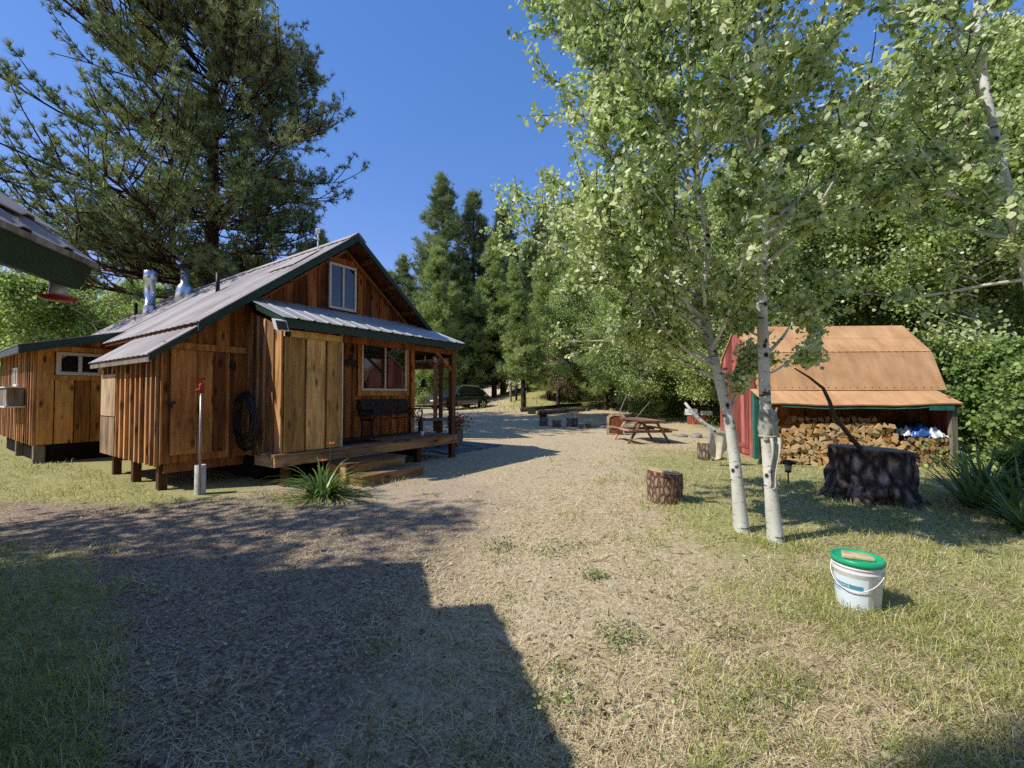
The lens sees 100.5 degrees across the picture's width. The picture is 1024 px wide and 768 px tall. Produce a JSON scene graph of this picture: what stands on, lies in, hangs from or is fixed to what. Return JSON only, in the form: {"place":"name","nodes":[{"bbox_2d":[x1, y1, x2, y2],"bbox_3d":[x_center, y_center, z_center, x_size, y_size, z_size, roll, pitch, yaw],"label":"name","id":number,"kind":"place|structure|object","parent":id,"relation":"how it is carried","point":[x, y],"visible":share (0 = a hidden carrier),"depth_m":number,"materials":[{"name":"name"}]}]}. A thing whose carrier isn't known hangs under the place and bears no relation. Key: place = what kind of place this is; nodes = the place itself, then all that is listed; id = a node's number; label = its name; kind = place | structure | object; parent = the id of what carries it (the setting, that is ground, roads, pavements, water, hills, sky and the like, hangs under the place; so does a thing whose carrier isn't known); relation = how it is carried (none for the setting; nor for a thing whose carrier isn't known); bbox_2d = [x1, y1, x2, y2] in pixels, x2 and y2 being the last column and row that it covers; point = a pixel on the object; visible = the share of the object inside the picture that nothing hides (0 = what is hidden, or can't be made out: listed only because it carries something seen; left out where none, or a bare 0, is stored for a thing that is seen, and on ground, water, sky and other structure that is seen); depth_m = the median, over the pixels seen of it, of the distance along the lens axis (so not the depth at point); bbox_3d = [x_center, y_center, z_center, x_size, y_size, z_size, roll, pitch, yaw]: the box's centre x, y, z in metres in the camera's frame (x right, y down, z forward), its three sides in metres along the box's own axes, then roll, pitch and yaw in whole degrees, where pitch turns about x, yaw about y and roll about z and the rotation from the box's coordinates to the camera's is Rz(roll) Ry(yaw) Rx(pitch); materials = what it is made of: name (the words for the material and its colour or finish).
{"place":"outdoors","nodes":[
{"label":"outdoors","id":0,"kind":"place"},
{"bbox_2d":[0,378,1023,767],"bbox_3d":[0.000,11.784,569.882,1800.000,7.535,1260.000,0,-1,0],"label":"ground","id":1,"kind":"structure","parent":0,"point":[368,552],"depth_m":3.69,"materials":[{"name":"gravel"}]},
{"bbox_2d":[0,271,94,364],"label":"broadleaf shrub","id":2,"kind":"object","parent":1,"relation":"on","point":[1,323],"visible":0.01,"depth_m":20.74,"materials":[{"name":"green plant"}]},
{"bbox_2d":[0,192,97,289],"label":"neighbouring cabin","id":3,"kind":"object","parent":1,"relation":"on","point":[30,244],"visible":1,"depth_m":2.75,"materials":[{"name":"metal"}]},
{"bbox_2d":[36,281,78,302],"bbox_3d":[-3.270,-0.725,3.069,0.215,0.263,0.215,0,-1,0],"label":"hummingbird feeder","id":4,"kind":"object","parent":3,"relation":"hanging from","point":[58,293],"visible":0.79,"depth_m":3.03,"materials":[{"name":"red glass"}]},
{"bbox_2d":[0,266,112,363],"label":"broadleaf shrub","id":5,"kind":"object","parent":1,"relation":"on","point":[33,314],"visible":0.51,"depth_m":18.45,"materials":[{"name":"green plant"}]},
{"bbox_2d":[50,274,99,330],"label":"conifer","id":6,"kind":"object","parent":1,"relation":"on","point":[83,288],"visible":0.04,"depth_m":55.58,"materials":[{"name":"green plant"}]},
{"bbox_2d":[70,274,163,335],"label":"broadleaf shrub","id":7,"kind":"object","parent":1,"relation":"on","point":[113,295],"visible":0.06,"depth_m":23.89,"materials":[{"name":"green plant"}]},
{"bbox_2d":[80,290,170,332],"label":"broadleaf shrub","id":8,"kind":"object","parent":1,"relation":"on","point":[127,310],"visible":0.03,"depth_m":20.90,"materials":[{"name":"green plant"}]},
{"bbox_2d":[0,0,369,332],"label":"ponderosa pine","id":9,"kind":"object","parent":1,"relation":"on","point":[234,27],"visible":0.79,"depth_m":14.90,"materials":[{"name":"green plant"}]},
{"bbox_2d":[194,464,205,494],"bbox_3d":[-4.830,1.507,6.595,0.148,0.510,0.148,0,-1,0],"label":"well casing","id":10,"kind":"object","parent":1,"relation":"on","point":[203,477],"visible":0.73,"depth_m":6.55,"materials":[{"name":"plastic"}]},
{"bbox_2d":[195,378,206,494],"bbox_3d":[-4.792,0.835,6.533,0.148,1.850,0.066,0,-1,-15],"label":"standpipe","id":11,"kind":"object","parent":1,"relation":"on","point":[200,389],"visible":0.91,"depth_m":6.53,"materials":[{"name":"metal"}]},
{"bbox_2d":[0,228,464,490],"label":"cabin","id":12,"kind":"object","parent":1,"relation":"on","point":[125,388],"visible":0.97,"depth_m":8.24,"materials":[{"name":"brown wood"}]},
{"bbox_2d":[0,387,25,407],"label":"window air conditioner","id":13,"kind":"object","parent":12,"relation":"attached to","point":[11,397],"visible":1,"depth_m":9.90,"materials":[{"name":"white metal"}]},
{"bbox_2d":[56,352,102,375],"bbox_3d":[-10.211,-0.469,10.069,0.061,0.530,0.770,-1,-2,34],"label":"window","id":14,"kind":"structure","parent":12,"relation":"in","point":[67,363],"depth_m":10.02,"materials":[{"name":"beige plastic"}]},
{"bbox_2d":[164,349,226,455],"bbox_3d":[-5.270,0.299,7.117,0.071,1.710,0.870,-1,-2,34],"label":"door","id":15,"kind":"structure","parent":12,"relation":"in","point":[187,366],"depth_m":7.11,"materials":[{"name":"brown wood"}]},
{"bbox_2d":[232,390,258,454],"bbox_3d":[-4.678,0.674,7.515,0.899,1.132,0.290,-1,-2,34],"label":"garden hose","id":16,"kind":"object","parent":12,"relation":"attached to","point":[253,429],"visible":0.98,"depth_m":7.38,"materials":[{"name":"black rubber"}]},
{"bbox_2d":[272,318,290,336],"bbox_3d":[-3.760,-0.930,6.978,0.160,0.280,0.283,-1,-2,44],"label":"solar flood light","id":17,"kind":"object","parent":12,"relation":"attached to","point":[280,325],"visible":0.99,"depth_m":6.92,"materials":[{"name":"white paint"}]},
{"bbox_2d":[328,261,356,312],"bbox_3d":[-3.802,-2.167,9.579,0.061,1.020,0.690,-1,-2,34],"label":"window","id":18,"kind":"structure","parent":12,"relation":"in","point":[342,279],"depth_m":9.55,"materials":[{"name":"glass"}]},
{"bbox_2d":[342,439,380,444],"bbox_3d":[-3.261,1.196,8.818,0.560,0.014,0.900,-1,-2,34],"label":"door mat","id":19,"kind":"object","parent":12,"relation":"on","point":[348,442],"depth_m":8.80,"materials":[{"name":"rubber"}]},
{"bbox_2d":[361,345,406,390],"bbox_3d":[-3.131,-0.429,10.495,0.061,1.190,1.370,-1,-2,34],"label":"window","id":20,"kind":"structure","parent":12,"relation":"in","point":[382,368],"depth_m":10.45,"materials":[{"name":"beige plastic"}]},
{"bbox_2d":[357,399,422,438],"bbox_3d":[-2.913,0.806,10.279,0.639,0.874,1.490,-1,-2,34],"label":"porch bench","id":21,"kind":"object","parent":12,"relation":"on","point":[366,410],"visible":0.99,"depth_m":10.32,"materials":[{"name":"black metal"}]},
{"bbox_2d":[260,442,381,509],"bbox_3d":[-2.863,1.413,6.421,1.937,1.026,1.879,0,-1,0],"label":"daylily","id":22,"kind":"object","parent":1,"relation":"on","point":[324,488],"visible":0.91,"depth_m":6.38,"materials":[{"name":"green plant"}]},
{"bbox_2d":[326,453,424,486],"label":"porch steps","id":23,"kind":"structure","parent":1,"relation":"on","point":[386,467],"depth_m":7.67,"materials":[{"name":"brown wood"}]},
{"bbox_2d":[390,253,417,388],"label":"conifer","id":24,"kind":"object","parent":1,"relation":"on","point":[402,271],"visible":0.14,"depth_m":47.77,"materials":[{"name":"green plant"}]},
{"bbox_2d":[415,369,438,406],"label":"broadleaf shrub","id":25,"kind":"object","parent":1,"relation":"on","point":[422,396],"visible":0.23,"depth_m":35.57,"materials":[{"name":"green plant"}]},
{"bbox_2d":[415,358,446,432],"bbox_3d":[-4.163,0.198,15.080,3.550,3.480,2.307,0,-1,-4],"label":"open shelter","id":26,"kind":"object","parent":1,"relation":"on","point":[422,364],"visible":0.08,"depth_m":15.95,"materials":[{"name":"brown wood"}]},
{"bbox_2d":[398,170,491,405],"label":"conifer","id":27,"kind":"object","parent":1,"relation":"on","point":[446,219],"visible":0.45,"depth_m":41.12,"materials":[{"name":"green plant"}]},
{"bbox_2d":[414,244,477,394],"bbox_3d":[-6.332,-4.970,36.612,6.663,14.626,6.964,-1,-1,20],"label":"young pine","id":28,"kind":"object","parent":1,"relation":"on","point":[431,309],"visible":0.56,"depth_m":35.97,"materials":[{"name":"green plant"}]},
{"bbox_2d":[425,385,490,408],"bbox_3d":[-3.865,0.954,30.969,2.240,1.766,4.905,-1,-2,42],"label":"parked car","id":29,"kind":"object","parent":1,"relation":"on","point":[468,395],"visible":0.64,"depth_m":30.50,"materials":[{"name":"grey paint"}]},
{"bbox_2d":[421,441,502,454],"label":"patio","id":30,"kind":"structure","parent":1,"relation":"on","point":[443,448],"depth_m":12.11,"materials":[{"name":"concrete"}]},
{"bbox_2d":[416,418,458,447],"bbox_3d":[-2.142,1.421,12.280,1.220,0.860,0.420,0,-1,-8],"label":"plank bench","id":31,"kind":"object","parent":30,"relation":"on","point":[437,420],"visible":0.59,"depth_m":12.12,"materials":[{"name":"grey wood"}]},
{"bbox_2d":[446,412,473,445],"bbox_3d":[-1.562,1.339,12.611,0.909,1.039,0.823,-1,-2,39],"label":"flower planter","id":32,"kind":"object","parent":30,"relation":"on","point":[460,434],"visible":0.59,"depth_m":12.53,"materials":[{"name":"grey wood"}]},
{"bbox_2d":[445,262,492,389],"bbox_3d":[-4.535,-4.628,40.183,6.602,13.723,6.092,1,-1,-20],"label":"conifer","id":33,"kind":"object","parent":1,"relation":"on","point":[464,274],"visible":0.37,"depth_m":39.55,"materials":[{"name":"green plant"}]},
{"bbox_2d":[435,187,506,388],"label":"conifer","id":34,"kind":"object","parent":1,"relation":"on","point":[473,203],"visible":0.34,"depth_m":43.58,"materials":[{"name":"green plant"}]},
{"bbox_2d":[457,234,523,397],"bbox_3d":[-1.535,-6.184,39.208,7.462,15.845,7.800,1,-2,-32],"label":"young pine","id":35,"kind":"object","parent":1,"relation":"on","point":[494,264],"visible":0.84,"depth_m":38.25,"materials":[{"name":"green plant"}]},
{"bbox_2d":[474,530,523,553],"bbox_3d":[-0.110,1.567,4.272,0.458,0.168,0.424,1,-2,-43],"label":"weed plant","id":36,"kind":"object","parent":1,"relation":"on","point":[495,548],"visible":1,"depth_m":4.25,"materials":[{"name":"green plant"}]},
{"bbox_2d":[477,203,525,393],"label":"conifer","id":37,"kind":"object","parent":1,"relation":"on","point":[509,236],"visible":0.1,"depth_m":45.69,"materials":[{"name":"green plant"}]},
{"bbox_2d":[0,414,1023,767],"bbox_3d":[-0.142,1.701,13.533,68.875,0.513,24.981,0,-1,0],"label":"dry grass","id":38,"kind":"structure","parent":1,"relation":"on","point":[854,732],"depth_m":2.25,"materials":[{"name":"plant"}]},
{"bbox_2d":[0,443,1023,767],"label":"weeds","id":39,"kind":"object","parent":1,"relation":"on","point":[368,747],"visible":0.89,"depth_m":2.27,"materials":[{"name":"green plant"}]},
{"bbox_2d":[0,444,1023,767],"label":"fallen leaves","id":40,"kind":"object","parent":1,"relation":"on","point":[312,760],"depth_m":2.24,"materials":[{"name":"plant"}]},
{"bbox_2d":[496,240,544,387],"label":"conifer","id":41,"kind":"object","parent":1,"relation":"on","point":[523,266],"visible":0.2,"depth_m":40.73,"materials":[{"name":"green plant"}]},
{"bbox_2d":[495,257,550,407],"bbox_3d":[0.749,-3.294,28.470,3.686,10.785,3.434,-1,-2,31],"label":"young pine","id":42,"kind":"object","parent":1,"relation":"on","point":[517,367],"visible":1,"depth_m":28.21,"materials":[{"name":"green plant"}]},
{"bbox_2d":[518,204,564,316],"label":"conifer","id":43,"kind":"object","parent":1,"relation":"on","point":[538,227],"visible":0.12,"depth_m":47.21,"materials":[{"name":"green plant"}]},
{"bbox_2d":[513,247,575,399],"bbox_3d":[2.879,-4.764,34.187,6.300,12.798,6.027,0,-1,-16],"label":"young pine","id":44,"kind":"object","parent":1,"relation":"on","point":[540,292],"visible":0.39,"depth_m":33.31,"materials":[{"name":"green plant"}]},
{"bbox_2d":[508,530,588,562],"bbox_3d":[0.391,1.540,4.173,0.747,0.228,0.582,1,-2,-38],"label":"weed plant","id":45,"kind":"object","parent":1,"relation":"on","point":[528,537],"visible":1,"depth_m":4.14,"materials":[{"name":"green plant"}]},
{"bbox_2d":[520,403,581,411],"bbox_3d":[2.752,1.579,28.961,5.151,0.526,0.294,1,-2,-33],"label":"fallen log","id":46,"kind":"object","parent":1,"relation":"on","point":[555,406],"visible":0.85,"depth_m":28.87,"materials":[{"name":"brown wood"}]},
{"bbox_2d":[526,195,583,390],"bbox_3d":[5.018,-8.054,38.119,9.000,18.283,8.610,0,-1,-8],"label":"young pine","id":47,"kind":"object","parent":1,"relation":"on","point":[568,202],"visible":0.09,"depth_m":37.51,"materials":[{"name":"green plant"}]},
{"bbox_2d":[540,340,578,403],"bbox_3d":[3.537,-1.117,31.614,2.864,5.796,3.043,1,-2,-29],"label":"young pine","id":48,"kind":"object","parent":1,"relation":"on","point":[559,382],"visible":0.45,"depth_m":31.36,"materials":[{"name":"green plant"}]},
{"bbox_2d":[535,265,588,379],"label":"aspen tree","id":49,"kind":"object","parent":1,"relation":"on","point":[558,304],"visible":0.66,"depth_m":29.62,"materials":[{"name":"green plant"}]},
{"bbox_2d":[537,407,590,414],"bbox_3d":[3.387,1.691,26.876,4.964,0.405,0.334,1,-2,-44],"label":"fallen log","id":50,"kind":"object","parent":1,"relation":"on","point":[554,411],"visible":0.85,"depth_m":26.44,"materials":[{"name":"wood"}]},
{"bbox_2d":[560,369,581,400],"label":"broadleaf shrub","id":51,"kind":"object","parent":1,"relation":"on","point":[571,386],"visible":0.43,"depth_m":33.09,"materials":[{"name":"green plant"}]},
{"bbox_2d":[504,638,640,752],"bbox_3d":[0.255,1.470,2.082,0.643,0.262,0.532,1,-2,-26],"label":"weed plant","id":52,"kind":"object","parent":1,"relation":"on","point":[567,697],"visible":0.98,"depth_m":2.06,"materials":[{"name":"green plant"}]},
{"bbox_2d":[564,247,596,382],"label":"aspen tree","id":53,"kind":"object","parent":1,"relation":"on","point":[582,297],"visible":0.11,"depth_m":33.00,"materials":[{"name":"green plant"}]},
{"bbox_2d":[566,560,620,589],"bbox_3d":[0.657,1.572,3.596,0.443,0.131,0.337,-1,-2,33],"label":"weed plant","id":54,"kind":"object","parent":1,"relation":"on","point":[594,572],"visible":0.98,"depth_m":3.56,"materials":[{"name":"green plant"}]},
{"bbox_2d":[568,255,628,409],"bbox_3d":[6.455,-3.624,29.081,5.453,11.579,5.700,-1,-1,20],"label":"young pine","id":55,"kind":"object","parent":1,"relation":"on","point":[593,390],"visible":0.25,"depth_m":28.87,"materials":[{"name":"green plant"}]},
{"bbox_2d":[573,277,641,385],"label":"aspen tree","id":56,"kind":"object","parent":1,"relation":"on","point":[592,333],"visible":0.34,"depth_m":24.01,"materials":[{"name":"green plant"}]},
{"bbox_2d":[607,413,625,434],"bbox_3d":[4.012,1.538,16.396,0.714,0.825,0.265,0,-1,14],"label":"arched frame","id":57,"kind":"object","parent":1,"relation":"on","point":[613,419],"visible":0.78,"depth_m":16.42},
{"bbox_2d":[579,599,668,649],"bbox_3d":[0.692,1.513,2.691,0.574,0.201,0.354,0,-1,-12],"label":"weed plant","id":58,"kind":"object","parent":1,"relation":"on","point":[624,635],"visible":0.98,"depth_m":2.67,"materials":[{"name":"green plant"}]},
{"bbox_2d":[589,236,677,400],"label":"aspen tree","id":59,"kind":"object","parent":1,"relation":"on","point":[633,387],"visible":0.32,"depth_m":21.26,"materials":[{"name":"green plant"}]},
{"bbox_2d":[597,210,672,391],"label":"aspen tree","id":60,"kind":"object","parent":1,"relation":"on","point":[627,215],"visible":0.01,"depth_m":25.66,"materials":[{"name":"green plant"}]},
{"bbox_2d":[615,370,657,416],"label":"broadleaf shrub","id":61,"kind":"object","parent":1,"relation":"on","point":[635,406],"visible":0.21,"depth_m":23.40,"materials":[{"name":"green plant"}]},
{"bbox_2d":[607,417,677,443],"bbox_3d":[4.270,1.537,14.117,1.620,0.759,1.900,0,-1,-7],"label":"picnic table","id":62,"kind":"object","parent":1,"relation":"on","point":[645,428],"visible":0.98,"depth_m":13.62,"materials":[{"name":"red wood"}]},
{"bbox_2d":[479,0,809,532],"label":"aspen tree","id":63,"kind":"object","parent":1,"relation":"on","point":[610,112],"visible":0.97,"depth_m":4.49,"materials":[{"name":"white plant"}]},
{"bbox_2d":[634,382,671,418],"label":"leafy shrub","id":64,"kind":"object","parent":1,"relation":"on","point":[645,413],"visible":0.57,"depth_m":21.77,"materials":[{"name":"green plant"}]},
{"bbox_2d":[646,467,682,504],"bbox_3d":[2.230,1.490,6.205,0.515,0.503,0.505,0,-1,0],"label":"log round","id":65,"kind":"object","parent":1,"relation":"on","point":[664,486],"visible":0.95,"depth_m":6.01,"materials":[{"name":"brown wood"}]},
{"bbox_2d":[656,370,690,416],"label":"leafy shrub","id":66,"kind":"object","parent":1,"relation":"on","point":[672,411],"visible":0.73,"depth_m":24.06,"materials":[{"name":"green plant"}]},
{"bbox_2d":[656,225,730,405],"label":"aspen tree","id":67,"kind":"object","parent":1,"relation":"on","point":[698,391],"visible":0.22,"depth_m":19.17,"materials":[{"name":"green plant"}]},
{"bbox_2d":[684,409,711,424],"bbox_3d":[8.991,1.583,20.571,1.220,0.740,0.500,-1,-1,20],"label":"beehive box","id":68,"kind":"object","parent":1,"relation":"on","point":[692,419],"visible":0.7,"depth_m":20.40,"materials":[{"name":"red"}]},
{"bbox_2d":[684,402,725,436],"bbox_3d":[4.357,0.810,9.453,1.036,0.816,0.131,0,-1,7],"label":"dead limb","id":69,"kind":"object","parent":1,"relation":"on","point":[704,423],"visible":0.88,"depth_m":9.44,"materials":[{"name":"wood"}]},
{"bbox_2d":[705,427,727,459],"bbox_3d":[4.570,1.304,9.351,0.600,0.711,0.117,0,-1,0],"label":"cloth","id":70,"kind":"object","parent":69,"relation":"hanging from","point":[717,448],"visible":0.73,"depth_m":9.38,"materials":[{"name":"beige fabric"}]},
{"bbox_2d":[697,441,714,460],"bbox_3d":[4.721,1.629,10.312,0.446,0.446,0.446,0,-1,0],"label":"log round","id":71,"kind":"object","parent":1,"relation":"on","point":[702,449],"visible":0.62,"depth_m":10.17,"materials":[{"name":"brown wood"}]},
{"bbox_2d":[659,175,755,381],"label":"aspen tree","id":72,"kind":"object","parent":1,"relation":"on","point":[690,298],"visible":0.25,"depth_m":16.67,"materials":[{"name":"green plant"}]},
{"bbox_2d":[707,164,731,186],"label":"conifer","id":73,"kind":"object","parent":1,"relation":"on","point":[719,169],"visible":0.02,"depth_m":44.33,"materials":[{"name":"green plant"}]},
{"bbox_2d":[575,0,965,542],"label":"aspen tree","id":74,"kind":"object","parent":1,"relation":"on","point":[749,167],"visible":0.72,"depth_m":4.07,"materials":[{"name":"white plant"}]},
{"bbox_2d":[757,409,781,488],"bbox_3d":[2.712,0.684,4.503,0.182,0.831,0.192,0,-1,-10],"label":"hanging sack","id":75,"kind":"object","parent":74,"relation":"attached to","point":[767,425],"visible":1,"depth_m":4.44,"materials":[{"name":"beige fabric"}]},
{"bbox_2d":[692,125,849,399],"label":"aspen tree","id":76,"kind":"object","parent":1,"relation":"on","point":[775,321],"visible":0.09,"depth_m":14.92,"materials":[{"name":"green plant"}]},
{"bbox_2d":[780,460,795,484],"bbox_3d":[4.750,1.542,7.324,0.236,0.475,0.236,0,-1,0],"label":"solar path light","id":77,"kind":"object","parent":1,"relation":"on","point":[788,464],"visible":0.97,"depth_m":7.29,"materials":[{"name":"black metal"}]},
{"bbox_2d":[768,172,875,325],"label":"aspen tree","id":78,"kind":"object","parent":1,"relation":"on","point":[821,257],"visible":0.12,"depth_m":15.81,"materials":[{"name":"green plant"}]},
{"bbox_2d":[768,170,913,325],"label":"aspen tree","id":79,"kind":"object","parent":1,"relation":"on","point":[860,320],"visible":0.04,"depth_m":16.27,"materials":[{"name":"green plant"}]},
{"bbox_2d":[720,325,962,466],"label":"shed","id":80,"kind":"structure","parent":1,"relation":"on","point":[888,374],"depth_m":10.25,"materials":[{"name":"red"}]},
{"bbox_2d":[733,380,749,453],"bbox_3d":[5.948,0.846,11.079,0.043,1.850,0.794,0,-1,4],"label":"door","id":81,"kind":"structure","parent":80,"relation":"in","point":[741,405],"depth_m":10.97,"materials":[{"name":"red"}]},
{"bbox_2d":[683,407,1018,473],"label":"undergrowth","id":82,"kind":"object","parent":1,"relation":"on","point":[967,443],"visible":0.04,"depth_m":9.41,"materials":[{"name":"green plant"}]},
{"bbox_2d":[830,548,886,614],"bbox_3d":[2.545,1.452,3.135,0.326,0.370,0.326,1,-2,-38],"label":"bucket","id":83,"kind":"object","parent":1,"relation":"on","point":[856,582],"visible":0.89,"depth_m":3.03,"materials":[{"name":"white plastic"}]},
{"bbox_2d":[841,550,875,561],"bbox_3d":[2.545,1.269,3.140,0.199,0.026,0.109,-1,-2,28],"label":"wood slab","id":84,"kind":"object","parent":83,"relation":"on","point":[854,555],"depth_m":3.12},
{"bbox_2d":[800,88,919,312],"label":"aspen tree","id":85,"kind":"object","parent":1,"relation":"on","point":[835,233],"visible":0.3,"depth_m":14.60,"materials":[{"name":"green plant"}]},
{"bbox_2d":[817,444,932,509],"bbox_3d":[5.428,1.342,6.402,1.532,0.810,1.504,0,-1,0],"label":"tree stump","id":86,"kind":"object","parent":1,"relation":"on","point":[872,475],"visible":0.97,"depth_m":6.01,"materials":[{"name":"brown wood"}]},
{"bbox_2d":[794,368,862,449],"bbox_3d":[4.600,0.363,6.194,0.970,1.201,0.068,0,-1,0],"label":"leaning branch","id":87,"kind":"object","parent":86,"relation":"on","point":[853,440],"visible":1,"depth_m":6.17,"materials":[{"name":"brown wood"}]},
{"bbox_2d":[832,87,933,304],"label":"aspen tree","id":88,"kind":"object","parent":1,"relation":"on","point":[891,102],"visible":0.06,"depth_m":15.35,"materials":[{"name":"green plant"}]},
{"bbox_2d":[841,236,957,354],"label":"aspen tree","id":89,"kind":"object","parent":1,"relation":"on","point":[869,312],"depth_m":16.54,"materials":[{"name":"green plant"}]},
{"bbox_2d":[815,0,1023,322],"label":"aspen tree","id":90,"kind":"object","parent":1,"relation":"on","point":[965,108],"visible":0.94,"depth_m":4.26,"materials":[{"name":"green plant"}]},
{"bbox_2d":[840,53,1020,305],"label":"aspen tree","id":91,"kind":"object","parent":1,"relation":"on","point":[898,118],"visible":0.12,"depth_m":13.85,"materials":[{"name":"green plant"}]},
{"bbox_2d":[869,65,1023,364],"label":"aspen tree","id":92,"kind":"object","parent":1,"relation":"on","point":[969,323],"visible":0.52,"depth_m":12.20,"materials":[{"name":"green plant"}]},
{"bbox_2d":[925,337,969,419],"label":"leafy shrub","id":93,"kind":"object","parent":1,"relation":"on","point":[940,364],"visible":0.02,"depth_m":12.72,"materials":[{"name":"green plant"}]},
{"bbox_2d":[877,288,1021,393],"label":"aspen tree","id":94,"kind":"object","parent":1,"relation":"on","point":[918,327],"visible":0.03,"depth_m":17.38,"materials":[{"name":"green plant"}]},
{"bbox_2d":[893,2,1023,291],"label":"aspen tree","id":95,"kind":"object","parent":1,"relation":"on","point":[1009,69],"visible":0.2,"depth_m":11.93,"materials":[{"name":"green plant"}]},
{"bbox_2d":[897,122,1023,391],"label":"aspen tree","id":96,"kind":"object","parent":1,"relation":"on","point":[1012,295],"visible":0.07,"depth_m":13.60,"materials":[{"name":"green plant"}]},
{"bbox_2d":[910,429,1023,493],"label":"iris clump","id":97,"kind":"object","parent":1,"relation":"on","point":[973,468],"visible":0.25,"depth_m":6.49,"materials":[{"name":"green plant"}]},
{"bbox_2d":[919,440,1023,508],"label":"iris clump","id":98,"kind":"object","parent":1,"relation":"on","point":[963,473],"visible":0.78,"depth_m":5.87,"materials":[{"name":"green plant"}]},
{"bbox_2d":[937,465,1023,515],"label":"iris clump","id":99,"kind":"object","parent":1,"relation":"on","point":[1014,499],"visible":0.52,"depth_m":5.37,"materials":[{"name":"green plant"}]},
{"bbox_2d":[941,332,1023,451],"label":"leafy shrub","id":100,"kind":"object","parent":1,"relation":"on","point":[966,372],"visible":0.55,"depth_m":11.06,"materials":[{"name":"green plant"}]},
{"bbox_2d":[958,359,1023,444],"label":"leafy shrub","id":101,"kind":"object","parent":1,"relation":"on","point":[1012,381],"visible":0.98,"depth_m":8.39,"materials":[{"name":"green plant"}]},
{"bbox_2d":[959,451,1023,501],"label":"iris clump","id":102,"kind":"object","parent":1,"relation":"on","point":[1007,477],"visible":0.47,"depth_m":5.74,"materials":[{"name":"green plant"}]},
{"bbox_2d":[961,25,1023,297],"label":"aspen tree","id":103,"kind":"object","parent":1,"relation":"on","point":[1013,85],"visible":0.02,"depth_m":12.67,"materials":[{"name":"green plant"}]},
{"bbox_2d":[963,345,1023,450],"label":"leafy shrub","id":104,"kind":"object","parent":1,"relation":"on","point":[1002,406],"visible":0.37,"depth_m":9.42,"materials":[{"name":"green plant"}]},
{"bbox_2d":[971,490,1023,532],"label":"iris clump","id":105,"kind":"object","parent":1,"relation":"on","point":[1012,516],"visible":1,"depth_m":4.84,"materials":[{"name":"green plant"}]},
{"bbox_2d":[986,436,1023,491],"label":"leafy shrub","id":106,"kind":"object","parent":1,"relation":"on","point":[1010,463],"visible":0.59,"depth_m":6.01,"materials":[{"name":"green plant"}]},
{"bbox_2d":[0,439,1023,767],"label":"green grass","id":107,"kind":"structure","parent":0,"point":[56,701],"depth_m":2.60,"materials":[{"name":"plant"}]},
{"bbox_2d":[0,0,1023,342],"label":"sky","id":108,"kind":"structure","parent":0,"point":[432,87],"materials":[{"name":"blue"}]},
{"bbox_2d":[432,385,957,411],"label":"bank grass","id":109,"kind":"structure","parent":0,"point":[507,395],"depth_m":31.14,"materials":[{"name":"plant"}]},
{"bbox_3d":[9.075,1.247,9.758,0.113,0.125,0.420,-22,-3,6],"label":"firewood log","id":110,"kind":"object","parent":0,"visible":0},
{"bbox_2d":[901,423,936,436],"bbox_3d":[9.248,1.040,9.712,0.594,0.295,0.421,0,-1,4],"label":"tarp","id":111,"kind":"object","parent":110,"relation":"on","point":[919,429],"visible":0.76,"depth_m":9.56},
{"bbox_2d":[892,420,923,430],"bbox_3d":[9.210,0.981,9.928,0.911,0.263,0.211,0,-1,4],"label":"plastic bag","id":112,"kind":"object","parent":111,"relation":"on","point":[898,424],"visible":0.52,"depth_m":9.89,"materials":[{"name":"black plastic"}]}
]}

